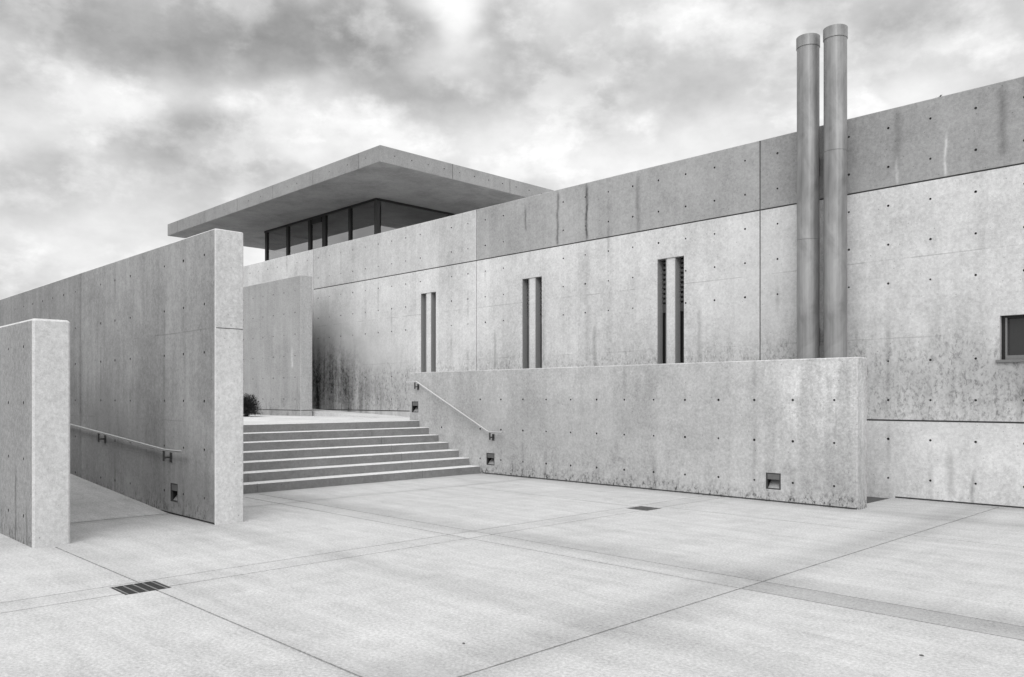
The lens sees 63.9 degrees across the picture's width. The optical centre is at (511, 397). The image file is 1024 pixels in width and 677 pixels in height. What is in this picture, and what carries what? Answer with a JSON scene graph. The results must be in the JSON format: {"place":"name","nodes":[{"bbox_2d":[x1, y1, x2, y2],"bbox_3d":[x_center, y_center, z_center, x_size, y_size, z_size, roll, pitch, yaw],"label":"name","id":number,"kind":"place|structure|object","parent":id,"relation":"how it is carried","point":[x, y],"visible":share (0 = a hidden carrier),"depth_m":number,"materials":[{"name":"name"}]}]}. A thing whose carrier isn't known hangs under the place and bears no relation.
{"place":"outdoors","nodes":[
{"label":"outdoors","id":0,"kind":"place"},
{"bbox_2d":[0,473,1023,676],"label":"pavement","id":1,"kind":"structure","parent":0,"point":[503,576],"depth_m":6.67,"materials":[{"name":"concrete"}]},
{"bbox_2d":[0,318,69,547],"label":"ramp wall","id":2,"kind":"structure","parent":1,"relation":"on","point":[34,432],"depth_m":8.65,"materials":[{"name":"concrete"}]},
{"bbox_2d":[70,474,166,522],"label":"ramp","id":3,"kind":"structure","parent":1,"relation":"on","point":[90,501],"depth_m":11.38,"materials":[{"name":"concrete"}]},
{"bbox_2d":[0,228,242,524],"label":"tall wall","id":4,"kind":"structure","parent":1,"relation":"on","point":[156,346],"depth_m":11.15,"materials":[{"name":"concrete"}]},
{"bbox_2d":[70,423,183,461],"bbox_3d":[-8.338,0.410,14.706,0.116,0.894,11.941,0,0,-45],"label":"handrail","id":5,"kind":"object","parent":4,"relation":"attached to","point":[136,442],"visible":0.57,"depth_m":11.65,"materials":[{"name":"metal"}]},
{"bbox_2d":[171,483,177,502],"bbox_3d":[-4.413,1.256,10.915,0.153,0.243,0.238,0,0,-45],"label":"step light","id":6,"kind":"object","parent":4,"relation":"attached to","point":[174,492],"visible":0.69,"depth_m":10.91,"materials":[{"name":"paint"}]},
{"bbox_2d":[111,581,170,594],"bbox_3d":[-3.032,1.581,6.707,0.363,0.057,0.363,0,0,-45],"label":"drain grate","id":7,"kind":"object","parent":1,"relation":"in","point":[140,587],"visible":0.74,"depth_m":6.72,"materials":[{"name":"metal"}]},
{"bbox_2d":[243,409,412,424],"bbox_3d":[-12.715,0.978,25.697,8.318,1.345,25.529,0,0,-45],"label":"landing","id":8,"kind":"object","parent":1,"relation":"on","point":[323,416],"visible":0.1,"depth_m":20.10,"materials":[{"name":"concrete"}]},
{"bbox_2d":[243,393,263,416],"bbox_3d":[-7.206,0.186,22.163,0.962,0.683,1.002,0,0,-45],"label":"shrub","id":9,"kind":"object","parent":8,"relation":"on","point":[250,405],"visible":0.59,"depth_m":22.07,"materials":[{"name":"black plant"}]},
{"bbox_2d":[243,275,311,415],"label":"landing wall","id":10,"kind":"structure","parent":8,"relation":"on","point":[277,347],"depth_m":23.55,"materials":[{"name":"concrete"}]},
{"bbox_2d":[243,420,479,493],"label":"steps","id":11,"kind":"structure","parent":1,"relation":"on","point":[282,457],"depth_m":15.63,"materials":[{"name":"concrete"}]},
{"bbox_2d":[243,76,1023,508],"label":"concrete building","id":12,"kind":"structure","parent":1,"relation":"on","point":[689,260],"depth_m":14.47,"materials":[{"name":"grey concrete"}]},
{"bbox_2d":[168,145,553,260],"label":"roof pavilion","id":13,"kind":"structure","parent":12,"relation":"on","point":[375,190],"depth_m":27.84,"materials":[{"name":"concrete"}]},
{"bbox_2d":[421,292,435,371],"bbox_3d":[-1.982,-1.370,21.010,0.396,2.600,0.605,0,0,-45],"label":"slit window","id":14,"kind":"structure","parent":12,"relation":"in","point":[428,300],"depth_m":20.90,"materials":[{"name":"glass"}]},
{"bbox_2d":[522,276,541,368],"bbox_3d":[0.588,-1.370,18.397,0.396,2.600,0.604,0,0,-45],"label":"slit window","id":15,"kind":"structure","parent":12,"relation":"in","point":[531,287],"depth_m":18.30,"materials":[{"name":"glass"}]},
{"bbox_2d":[658,256,683,363],"bbox_3d":[3.163,-1.370,15.781,0.396,2.600,0.604,0,0,-45],"label":"slit window","id":16,"kind":"structure","parent":12,"relation":"in","point":[670,270],"depth_m":15.68,"materials":[{"name":"glass"}]},
{"bbox_2d":[796,33,819,358],"bbox_3d":[4.875,-2.154,13.375,0.493,7.407,0.366,0,0,-19],"label":"flue pipe","id":17,"kind":"object","parent":12,"relation":"attached to","point":[808,192],"visible":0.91,"depth_m":13.21,"materials":[{"name":"metal"}]},
{"bbox_2d":[823,24,847,357],"bbox_3d":[5.191,-2.154,13.054,0.493,7.407,0.366,0,0,-19],"label":"flue pipe","id":18,"kind":"object","parent":12,"relation":"attached to","point":[835,37],"visible":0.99,"depth_m":12.88,"materials":[{"name":"metal"}]},
{"bbox_2d":[996,315,1023,362],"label":"small window","id":19,"kind":"structure","parent":12,"relation":"in","point":[1012,326],"depth_m":11.65,"materials":[{"name":"glass"}]},
{"bbox_2d":[410,357,866,509],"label":"wall","id":20,"kind":"structure","parent":1,"relation":"on","point":[734,429],"depth_m":13.48,"materials":[{"name":"concrete"}]},
{"bbox_2d":[412,401,417,411],"bbox_3d":[-2.115,0.205,18.436,0.153,0.243,0.238,0,0,-45],"label":"step light","id":21,"kind":"object","parent":20,"relation":"attached to","point":[414,406],"visible":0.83,"depth_m":18.45,"materials":[{"name":"paint"}]},
{"bbox_2d":[406,381,502,440],"bbox_3d":[-1.247,0.245,17.354,0.116,1.235,3.110,0,0,-45],"label":"handrail","id":22,"kind":"object","parent":20,"relation":"attached to","point":[417,386],"visible":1,"depth_m":17.21,"materials":[{"name":"metal"}]},
{"bbox_2d":[487,453,493,464],"bbox_3d":[-0.381,1.242,16.673,0.153,0.243,0.238,0,0,-45],"label":"step light","id":23,"kind":"object","parent":20,"relation":"attached to","point":[490,458],"visible":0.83,"depth_m":16.67,"materials":[{"name":"paint"}]},
{"bbox_2d":[766,472,780,489],"bbox_3d":[3.945,1.242,12.277,0.153,0.243,0.238,0,0,-45],"label":"step light","id":24,"kind":"object","parent":20,"relation":"attached to","point":[773,480],"visible":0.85,"depth_m":12.26,"materials":[{"name":"paint"}]},
{"bbox_2d":[628,506,660,510],"bbox_3d":[1.851,1.581,11.511,0.363,0.057,0.363,0,0,-45],"label":"drain grate","id":25,"kind":"object","parent":1,"relation":"in","point":[644,508],"visible":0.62,"depth_m":11.53,"materials":[{"name":"metal"}]},
{"bbox_2d":[0,0,1023,299],"label":"sky","id":26,"kind":"structure","parent":0,"point":[122,121],"materials":[{"name":"grey"}]},
{"bbox_2d":[867,496,889,502],"bbox_3d":[1.920,1.706,15.729,1.436,0.288,9.870,0,0,-45],"label":"gravel bed","id":27,"kind":"object","parent":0,"point":[871,499],"visible":0.07,"depth_m":12.60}
]}

